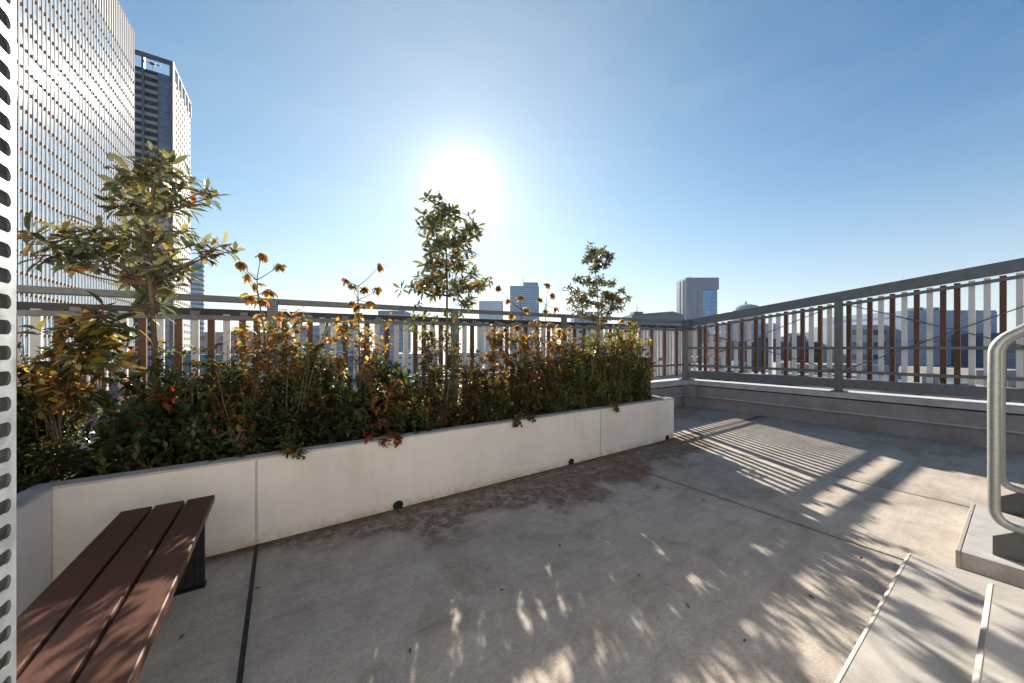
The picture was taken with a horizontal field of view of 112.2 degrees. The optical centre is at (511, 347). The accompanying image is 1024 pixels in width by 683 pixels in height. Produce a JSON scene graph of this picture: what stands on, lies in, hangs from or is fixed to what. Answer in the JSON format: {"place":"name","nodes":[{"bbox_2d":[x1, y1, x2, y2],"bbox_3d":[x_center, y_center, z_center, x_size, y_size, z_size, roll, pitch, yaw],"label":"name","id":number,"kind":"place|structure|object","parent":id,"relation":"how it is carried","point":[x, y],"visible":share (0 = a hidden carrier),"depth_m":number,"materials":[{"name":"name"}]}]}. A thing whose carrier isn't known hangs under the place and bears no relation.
{"place":"outdoors","nodes":[
{"label":"outdoors","id":0,"kind":"place"},
{"bbox_2d":[16,0,134,429],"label":"office tower","id":1,"kind":"structure","parent":0,"point":[75,92],"depth_m":80.49,"materials":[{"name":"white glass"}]},
{"bbox_2d":[190,260,204,350],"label":"round tower","id":2,"kind":"structure","parent":0,"point":[196,287],"depth_m":326.96,"materials":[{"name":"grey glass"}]},
{"bbox_2d":[199,332,290,373],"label":"office block","id":3,"kind":"structure","parent":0,"point":[203,339],"depth_m":120.00,"materials":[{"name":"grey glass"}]},
{"bbox_2d":[300,325,352,394],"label":"glass block","id":4,"kind":"structure","parent":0,"point":[338,344],"depth_m":209.94,"materials":[{"name":"glass"}]},
{"bbox_2d":[378,311,410,370],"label":"office block","id":5,"kind":"structure","parent":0,"point":[391,333],"depth_m":300.00,"materials":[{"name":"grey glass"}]},
{"bbox_2d":[479,301,502,358],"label":"office block","id":6,"kind":"structure","parent":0,"point":[492,305],"depth_m":900.01,"materials":[{"name":"grey glass"}]},
{"bbox_2d":[411,349,608,386],"bbox_3d":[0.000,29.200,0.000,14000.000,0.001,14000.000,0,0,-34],"label":"ground","id":7,"kind":"structure","parent":0,"point":[419,351],"depth_m":1545.47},
{"bbox_2d":[131,346,190,395],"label":"building","id":8,"kind":"structure","parent":7,"relation":"on","point":[170,357],"depth_m":110.50,"materials":[{"name":"grey glass"}]},
{"bbox_2d":[135,49,191,350],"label":"skyscraper","id":9,"kind":"structure","parent":7,"relation":"on","point":[163,111],"depth_m":148.98,"materials":[{"name":"grey glass"}]},
{"bbox_2d":[174,83,189,346],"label":"side windows","id":10,"kind":"structure","parent":9,"relation":"in","point":[174,83],"depth_m":165.68,"materials":[{"name":"glass"}]},
{"bbox_2d":[183,354,264,384],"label":"building","id":11,"kind":"structure","parent":7,"relation":"on","point":[204,360],"depth_m":94.34,"materials":[{"name":"grey glass"}]},
{"bbox_2d":[325,351,351,368],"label":"building","id":12,"kind":"structure","parent":7,"relation":"on","point":[337,353],"depth_m":190.33,"materials":[{"name":"grey glass"}]},
{"bbox_2d":[338,350,383,389],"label":"building","id":13,"kind":"structure","parent":7,"relation":"on","point":[350,363],"depth_m":130.11,"materials":[{"name":"grey glass"}]},
{"bbox_2d":[399,349,420,385],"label":"building","id":14,"kind":"structure","parent":7,"relation":"on","point":[410,360],"depth_m":170.49,"materials":[{"name":"grey glass"}]},
{"bbox_2d":[458,349,476,394],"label":"building","id":15,"kind":"structure","parent":7,"relation":"on","point":[468,355],"depth_m":199.98,"materials":[{"name":"white glass"}]},
{"bbox_2d":[489,349,504,379],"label":"building","id":16,"kind":"structure","parent":7,"relation":"on","point":[497,362],"depth_m":300.71,"materials":[{"name":"grey glass"}]},
{"bbox_2d":[618,311,683,353],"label":"long low building","id":17,"kind":"structure","parent":7,"relation":"on","point":[671,315],"depth_m":230.00,"materials":[{"name":"grey concrete"}]},
{"bbox_2d":[663,362,746,380],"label":"building","id":18,"kind":"structure","parent":7,"relation":"on","point":[672,377],"depth_m":81.73,"materials":[{"name":"grey glass"}]},
{"bbox_2d":[725,361,760,371],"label":"building","id":19,"kind":"structure","parent":7,"relation":"on","point":[752,370],"depth_m":87.89,"materials":[{"name":"grey glass"}]},
{"bbox_2d":[726,362,808,385],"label":"building","id":20,"kind":"structure","parent":7,"relation":"on","point":[782,371],"depth_m":77.10,"materials":[{"name":"grey concrete"}]},
{"bbox_2d":[766,361,826,372],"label":"building","id":21,"kind":"structure","parent":7,"relation":"on","point":[790,364],"depth_m":84.25,"materials":[{"name":"grey concrete"}]},
{"bbox_2d":[808,325,885,364],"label":"apartment block","id":22,"kind":"structure","parent":7,"relation":"on","point":[864,342],"depth_m":100.00,"materials":[{"name":"grey concrete"}]},
{"bbox_2d":[814,365,900,378],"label":"building","id":23,"kind":"structure","parent":7,"relation":"on","point":[886,368],"depth_m":74.12,"materials":[{"name":"grey concrete"}]},
{"bbox_2d":[800,371,919,395],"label":"building","id":24,"kind":"structure","parent":7,"relation":"on","point":[875,377],"depth_m":62.56,"materials":[{"name":"grey concrete"}]},
{"bbox_2d":[823,307,996,371],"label":"hall","id":25,"kind":"structure","parent":7,"relation":"on","point":[950,324],"depth_m":95.00,"materials":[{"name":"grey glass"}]},
{"bbox_2d":[898,379,975,385],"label":"building","id":26,"kind":"structure","parent":7,"relation":"on","point":[952,383],"depth_m":61.17,"materials":[{"name":"grey concrete"}]},
{"bbox_2d":[899,366,1015,380],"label":"building","id":27,"kind":"structure","parent":7,"relation":"on","point":[978,371],"depth_m":75.93,"materials":[{"name":"grey concrete"}]},
{"bbox_2d":[908,372,1023,402],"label":"building","id":28,"kind":"structure","parent":7,"relation":"on","point":[922,380],"depth_m":57.25,"materials":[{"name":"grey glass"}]},
{"bbox_2d":[951,333,1015,368],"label":"office block","id":29,"kind":"structure","parent":7,"relation":"on","point":[1011,359],"depth_m":89.47,"materials":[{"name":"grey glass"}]},
{"bbox_2d":[1007,353,1014,359],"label":"window","id":30,"kind":"structure","parent":29,"relation":"in","point":[1010,356],"depth_m":84.93,"materials":[{"name":"blue glass"}]},
{"bbox_2d":[947,376,1023,388],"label":"building","id":31,"kind":"structure","parent":7,"relation":"on","point":[1011,384],"depth_m":69.87,"materials":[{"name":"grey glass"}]},
{"bbox_3d":[0.108,15.300,-1.553,16.450,27.800,11.300,0,0,-34],"label":"host building","id":32,"kind":"object","parent":7,"relation":"on","visible":0},
{"bbox_2d":[136,406,1023,682],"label":"terrace floor","id":33,"kind":"structure","parent":32,"relation":"on","point":[374,598],"depth_m":1.85,"materials":[{"name":"concrete"}]},
{"bbox_2d":[0,0,15,682],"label":"perforated screen","id":34,"kind":"object","parent":33,"relation":"on","point":[7,341],"visible":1,"depth_m":0.42,"materials":[{"name":"grey metal"}]},
{"bbox_2d":[16,495,214,682],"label":"bench","id":35,"kind":"object","parent":33,"relation":"on","point":[95,611],"visible":0.99,"depth_m":1.05,"materials":[{"name":"brown wood"}]},
{"bbox_2d":[16,395,673,617],"bbox_3d":[0.335,0.933,1.730,6.223,0.533,4.508,0,0,-34],"label":"planter","id":36,"kind":"object","parent":33,"relation":"on","point":[260,498],"visible":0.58,"depth_m":2.28,"materials":[{"name":"white paint"}]},
{"bbox_2d":[16,389,87,483],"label":"shrub","id":37,"kind":"object","parent":36,"relation":"in","point":[21,421],"visible":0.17,"depth_m":1.96,"materials":[{"name":"green plant"}]},
{"bbox_2d":[16,317,95,480],"bbox_3d":[-2.492,0.290,1.888,0.545,0.939,0.274,0,0,35],"label":"autumn shrub","id":38,"kind":"object","parent":36,"relation":"on","point":[49,381],"visible":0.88,"depth_m":1.84,"materials":[{"name":"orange plant"}]},
{"bbox_2d":[16,434,97,491],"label":"shrub","id":39,"kind":"object","parent":36,"relation":"in","point":[25,463],"visible":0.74,"depth_m":1.80,"materials":[{"name":"green plant"}]},
{"bbox_2d":[16,341,98,466],"bbox_3d":[-2.688,0.337,1.961,0.516,0.835,0.461,0,0,23],"label":"shrub","id":40,"kind":"object","parent":36,"relation":"in","point":[26,401],"visible":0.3,"depth_m":1.90,"materials":[{"name":"green plant"}]},
{"bbox_2d":[16,350,115,443],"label":"shrub","id":41,"kind":"object","parent":36,"relation":"on","point":[88,403],"visible":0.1,"depth_m":2.18,"materials":[{"name":"green plant"}]},
{"bbox_2d":[16,290,153,470],"bbox_3d":[-2.358,0.224,1.948,0.492,1.072,0.593,0,0,-34],"label":"tree","id":42,"kind":"object","parent":36,"relation":"on","point":[100,334],"visible":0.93,"depth_m":1.92,"materials":[{"name":"green plant"}]},
{"bbox_2d":[16,140,244,447],"bbox_3d":[-2.297,-0.277,2.108,1.058,2.074,0.497,0,0,-34],"label":"tree","id":43,"kind":"object","parent":36,"relation":"on","point":[153,179],"visible":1,"depth_m":2.13,"materials":[{"name":"green plant"}]},
{"bbox_2d":[92,384,188,446],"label":"shrub","id":44,"kind":"object","parent":36,"relation":"in","point":[115,398],"visible":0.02,"depth_m":2.13,"materials":[{"name":"green plant"}]},
{"bbox_2d":[73,353,231,476],"bbox_3d":[-2.174,0.454,2.144,0.714,0.841,0.673,0,0,23],"label":"shrub","id":45,"kind":"object","parent":36,"relation":"in","point":[131,436],"visible":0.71,"depth_m":2.00,"materials":[{"name":"green plant"}]},
{"bbox_2d":[135,388,222,462],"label":"shrub","id":46,"kind":"object","parent":36,"relation":"in","point":[167,418],"visible":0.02,"depth_m":2.19,"materials":[{"name":"green plant"}]},
{"bbox_2d":[149,336,242,438],"bbox_3d":[-2.067,0.340,2.318,0.544,0.830,0.486,0,0,32],"label":"shrub","id":47,"kind":"object","parent":36,"relation":"in","point":[210,367],"visible":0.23,"depth_m":2.23,"materials":[{"name":"green plant"}]},
{"bbox_2d":[155,367,281,464],"bbox_3d":[-1.931,0.484,2.315,0.668,0.750,0.709,0,0,-18],"label":"shrub","id":48,"kind":"object","parent":36,"relation":"in","point":[187,443],"visible":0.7,"depth_m":2.13,"materials":[{"name":"green plant"}]},
{"bbox_2d":[186,354,263,399],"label":"shrub","id":49,"kind":"object","parent":36,"relation":"in","point":[189,364],"visible":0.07,"depth_m":2.40,"materials":[{"name":"green plant"}]},
{"bbox_2d":[190,361,276,450],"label":"shrub","id":50,"kind":"object","parent":36,"relation":"in","point":[251,400],"visible":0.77,"depth_m":2.22,"materials":[{"name":"green plant"}]},
{"bbox_2d":[227,369,301,450],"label":"shrub","id":51,"kind":"object","parent":36,"relation":"in","point":[277,383],"visible":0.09,"depth_m":2.55,"materials":[{"name":"green plant"}]},
{"bbox_2d":[224,253,313,446],"bbox_3d":[-1.735,0.042,2.474,0.543,1.436,0.437,0,0,-34],"label":"autumn shrub","id":52,"kind":"object","parent":36,"relation":"on","point":[263,365],"visible":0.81,"depth_m":2.43,"materials":[{"name":"yellow plant"}]},
{"bbox_2d":[235,400,335,453],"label":"shrub","id":53,"kind":"object","parent":36,"relation":"in","point":[286,424],"visible":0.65,"depth_m":2.38,"materials":[{"name":"green plant"}]},
{"bbox_2d":[249,319,334,444],"bbox_3d":[-1.602,0.258,2.544,0.467,1.003,0.522,0,0,22],"label":"shrub","id":54,"kind":"object","parent":36,"relation":"in","point":[301,387],"visible":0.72,"depth_m":2.49,"materials":[{"name":"green plant"}]},
{"bbox_2d":[276,439,307,459],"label":"trailing shoot","id":55,"kind":"object","parent":36,"relation":"on","point":[288,449],"visible":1,"depth_m":2.17,"materials":[{"name":"green plant"}]},
{"bbox_2d":[272,341,354,443],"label":"shrub","id":56,"kind":"object","parent":36,"relation":"in","point":[326,375],"visible":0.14,"depth_m":2.75,"materials":[{"name":"green plant"}]},
{"bbox_2d":[305,387,368,441],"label":"shrub","id":57,"kind":"object","parent":36,"relation":"in","point":[328,411],"visible":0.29,"depth_m":2.60,"materials":[{"name":"green plant"}]},
{"bbox_2d":[297,371,393,446],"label":"shrub","id":58,"kind":"object","parent":36,"relation":"in","point":[357,423],"visible":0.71,"depth_m":2.58,"materials":[{"name":"green plant"}]},
{"bbox_2d":[324,263,394,436],"bbox_3d":[-1.216,0.026,2.738,0.540,1.468,0.474,0,0,-34],"label":"autumn shrub","id":59,"kind":"object","parent":36,"relation":"on","point":[365,358],"visible":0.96,"depth_m":2.71,"materials":[{"name":"yellow plant"}]},
{"bbox_2d":[351,348,410,430],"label":"shrub","id":60,"kind":"object","parent":36,"relation":"in","point":[386,373],"visible":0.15,"depth_m":3.04,"materials":[{"name":"green plant"}]},
{"bbox_2d":[364,430,403,447],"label":"trailing shoot","id":61,"kind":"object","parent":36,"relation":"on","point":[396,436],"visible":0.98,"depth_m":2.50,"materials":[{"name":"red plant"}]},
{"bbox_2d":[361,364,437,438],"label":"shrub","id":62,"kind":"object","parent":36,"relation":"in","point":[401,422],"visible":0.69,"depth_m":2.78,"materials":[{"name":"green plant"}]},
{"bbox_2d":[364,375,441,433],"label":"autumn shrub","id":63,"kind":"object","parent":36,"relation":"in","point":[374,399],"visible":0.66,"depth_m":2.70,"materials":[{"name":"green plant"}]},
{"bbox_2d":[396,300,464,428],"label":"shrub","id":64,"kind":"object","parent":36,"relation":"in","point":[434,372],"visible":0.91,"depth_m":3.05,"materials":[{"name":"green plant"}]},
{"bbox_2d":[417,376,458,423],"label":"shrub","id":65,"kind":"object","parent":36,"relation":"in","point":[453,386],"visible":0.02,"depth_m":3.36,"materials":[{"name":"green plant"}]},
{"bbox_2d":[393,189,493,415],"bbox_3d":[-0.585,-0.371,3.321,0.971,2.262,0.745,0,0,-34],"label":"tree","id":66,"kind":"object","parent":36,"relation":"on","point":[433,222],"visible":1,"depth_m":3.27,"materials":[{"name":"green plant"}]},
{"bbox_2d":[415,392,474,431],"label":"shrub","id":67,"kind":"object","parent":36,"relation":"in","point":[458,409],"visible":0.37,"depth_m":3.09,"materials":[{"name":"green plant"}]},
{"bbox_2d":[450,347,499,419],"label":"shrub","id":68,"kind":"object","parent":36,"relation":"in","point":[474,384],"visible":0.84,"depth_m":3.34,"materials":[{"name":"green plant"}]},
{"bbox_2d":[456,364,500,414],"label":"shrub","id":69,"kind":"object","parent":36,"relation":"in","point":[492,383],"visible":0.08,"depth_m":3.52,"materials":[{"name":"green plant"}]},
{"bbox_2d":[455,370,505,417],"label":"shrub","id":70,"kind":"object","parent":36,"relation":"in","point":[486,391],"visible":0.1,"depth_m":3.53,"materials":[{"name":"green plant"}]},
{"bbox_2d":[460,387,517,424],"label":"shrub","id":71,"kind":"object","parent":36,"relation":"in","point":[505,410],"visible":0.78,"depth_m":3.27,"materials":[{"name":"green plant"}]},
{"bbox_2d":[483,285,535,396],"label":"autumn shrub","id":72,"kind":"object","parent":36,"relation":"on","point":[511,343],"visible":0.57,"depth_m":3.76,"materials":[{"name":"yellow plant"}]},
{"bbox_2d":[492,375,546,419],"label":"shrub","id":73,"kind":"object","parent":36,"relation":"in","point":[536,394],"visible":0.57,"depth_m":3.55,"materials":[{"name":"green plant"}]},
{"bbox_2d":[511,412,535,427],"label":"trailing shoot","id":74,"kind":"object","parent":36,"relation":"on","point":[516,419],"visible":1,"depth_m":3.16,"materials":[{"name":"green plant"}]},
{"bbox_2d":[500,338,548,413],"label":"shrub","id":75,"kind":"object","parent":36,"relation":"in","point":[526,367],"visible":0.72,"depth_m":3.60,"materials":[{"name":"green plant"}]},
{"bbox_2d":[507,356,548,414],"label":"shrub","id":76,"kind":"object","parent":36,"relation":"in","point":[537,378],"visible":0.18,"depth_m":3.81,"materials":[{"name":"green plant"}]},
{"bbox_2d":[531,333,575,412],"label":"shrub","id":77,"kind":"object","parent":36,"relation":"in","point":[552,378],"visible":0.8,"depth_m":3.80,"materials":[{"name":"green plant"}]},
{"bbox_2d":[529,381,577,414],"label":"shrub","id":78,"kind":"object","parent":36,"relation":"in","point":[549,405],"visible":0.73,"depth_m":3.71,"materials":[{"name":"green plant"}]},
{"bbox_2d":[530,283,588,399],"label":"autumn shrub","id":79,"kind":"object","parent":36,"relation":"on","point":[561,333],"visible":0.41,"depth_m":4.15,"materials":[{"name":"yellow plant"}]},
{"bbox_2d":[558,345,593,407],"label":"shrub","id":80,"kind":"object","parent":36,"relation":"in","point":[577,376],"visible":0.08,"depth_m":4.29,"materials":[{"name":"green plant"}]},
{"bbox_2d":[559,349,595,405],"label":"shrub","id":81,"kind":"object","parent":36,"relation":"in","point":[576,370],"visible":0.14,"depth_m":4.26,"materials":[{"name":"green plant"}]},
{"bbox_2d":[556,338,608,409],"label":"shrub","id":82,"kind":"object","parent":36,"relation":"in","point":[587,381],"visible":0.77,"depth_m":4.03,"materials":[{"name":"green plant"}]},
{"bbox_2d":[561,241,632,402],"bbox_3d":[1.126,-0.292,4.347,1.375,2.105,0.581,0,0,-34],"label":"tree","id":83,"kind":"object","parent":36,"relation":"on","point":[608,295],"visible":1,"depth_m":4.32,"materials":[{"name":"green plant"}]},
{"bbox_2d":[578,330,617,398],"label":"shrub","id":84,"kind":"object","parent":36,"relation":"in","point":[583,343],"visible":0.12,"depth_m":4.72,"materials":[{"name":"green plant"}]},
{"bbox_2d":[577,347,633,405],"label":"shrub","id":85,"kind":"object","parent":36,"relation":"in","point":[620,398],"visible":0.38,"depth_m":4.29,"materials":[{"name":"green plant"}]},
{"bbox_2d":[584,324,627,403],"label":"shrub","id":86,"kind":"object","parent":36,"relation":"on","point":[606,360],"visible":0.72,"depth_m":4.19,"materials":[{"name":"green plant"}]},
{"bbox_2d":[603,400,619,412],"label":"trailing shoot","id":87,"kind":"object","parent":36,"relation":"on","point":[614,405],"visible":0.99,"depth_m":3.85,"materials":[{"name":"green plant"}]},
{"bbox_2d":[602,320,653,402],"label":"shrub","id":88,"kind":"object","parent":36,"relation":"in","point":[639,360],"visible":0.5,"depth_m":4.47,"materials":[{"name":"green plant"}]},
{"bbox_2d":[617,364,647,401],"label":"shrub","id":89,"kind":"object","parent":36,"relation":"in","point":[636,380],"visible":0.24,"depth_m":4.53,"materials":[{"name":"green plant"}]},
{"bbox_2d":[606,319,662,386],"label":"autumn shrub","id":90,"kind":"object","parent":36,"relation":"on","point":[625,330],"visible":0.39,"depth_m":4.58,"materials":[{"name":"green plant"}]},
{"bbox_2d":[628,386,652,401],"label":"shrub","id":91,"kind":"object","parent":36,"relation":"in","point":[647,394],"visible":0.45,"depth_m":4.53,"materials":[{"name":"green plant"}]},
{"bbox_2d":[640,357,650,400],"bbox_3d":[1.849,0.430,4.767,0.100,0.600,0.100,0,0,-34],"label":"post","id":92,"kind":"object","parent":36,"relation":"on","point":[647,386],"visible":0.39,"depth_m":4.74,"materials":[{"name":"black paint"}]},
{"bbox_2d":[71,378,1023,452],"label":"parapet wall","id":93,"kind":"structure","parent":33,"relation":"on","point":[958,421],"depth_m":5.04,"materials":[{"name":"grey concrete"}]},
{"bbox_2d":[16,285,682,424],"bbox_3d":[-0.651,0.042,4.464,10.490,1.253,0.240,0,0,-34],"label":"slat fence","id":94,"kind":"object","parent":93,"relation":"on","point":[669,346],"visible":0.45,"depth_m":3.61,"materials":[{"name":"grey metal"}]},
{"bbox_2d":[678,258,1023,400],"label":"slat fence","id":95,"kind":"object","parent":93,"relation":"on","point":[838,383],"visible":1,"depth_m":5.05,"materials":[{"name":"grey metal"}]},
{"bbox_2d":[236,440,969,682],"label":"floor joints","id":96,"kind":"object","parent":33,"relation":"on","point":[239,679],"depth_m":1.63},
{"bbox_2d":[834,553,1023,682],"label":"concrete step","id":97,"kind":"object","parent":33,"relation":"on","point":[923,625],"visible":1,"depth_m":1.34,"materials":[{"name":"grey concrete"}]},
{"bbox_2d":[972,583,1023,682],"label":"concrete step","id":98,"kind":"object","parent":97,"relation":"on","point":[999,658],"visible":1,"depth_m":1.18,"materials":[{"name":"grey concrete"}]},
{"bbox_2d":[955,503,1023,588],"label":"stair landing","id":99,"kind":"object","parent":33,"relation":"on","point":[974,547],"visible":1,"depth_m":1.88,"materials":[{"name":"concrete"}]},
{"bbox_2d":[993,493,1023,562],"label":"steel stair","id":100,"kind":"object","parent":99,"relation":"on","point":[1010,545],"visible":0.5,"depth_m":1.82,"materials":[{"name":"metal"}]},
{"bbox_2d":[987,323,1023,534],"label":"handrail","id":101,"kind":"object","parent":100,"relation":"attached to","point":[997,344],"visible":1,"depth_m":1.83,"materials":[{"name":"metal"}]},
{"bbox_2d":[1001,334,1023,493],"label":"handrail","id":102,"kind":"object","parent":100,"relation":"attached to","point":[1006,483],"visible":0.56,"depth_m":2.31,"materials":[{"name":"metal"}]},
{"bbox_2d":[510,279,538,361],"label":"office block","id":103,"kind":"structure","parent":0,"point":[529,291],"depth_m":700.01,"materials":[{"name":"blue glass"}]},
{"bbox_2d":[117,0,1023,349],"label":"sky","id":104,"kind":"structure","parent":0,"point":[776,151],"materials":[{"name":"blue"}]},
{"bbox_2d":[571,312,602,349],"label":"office block","id":105,"kind":"structure","parent":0,"point":[580,320],"depth_m":420.01,"materials":[{"name":"grey glass"}]},
{"bbox_2d":[676,278,718,355],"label":"slab tower","id":106,"kind":"structure","parent":0,"point":[696,297],"depth_m":380.01,"materials":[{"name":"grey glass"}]},
{"bbox_2d":[702,323,775,342],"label":"glass block","id":107,"kind":"structure","parent":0,"point":[759,330],"depth_m":190.00,"materials":[{"name":"glass"}]},
{"bbox_2d":[728,301,764,322],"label":"domed building","id":108,"kind":"structure","parent":0,"point":[742,307],"depth_m":584.76,"materials":[{"name":"metal"}]},
{"bbox_2d":[702,336,817,366],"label":"dark block","id":109,"kind":"structure","parent":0,"point":[790,351],"depth_m":110.00,"materials":[{"name":"grey glass"}]},
{"bbox_2d":[797,362,866,370],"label":"building","id":110,"kind":"structure","parent":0,"point":[864,367],"depth_m":88.75,"materials":[{"name":"white glass"}]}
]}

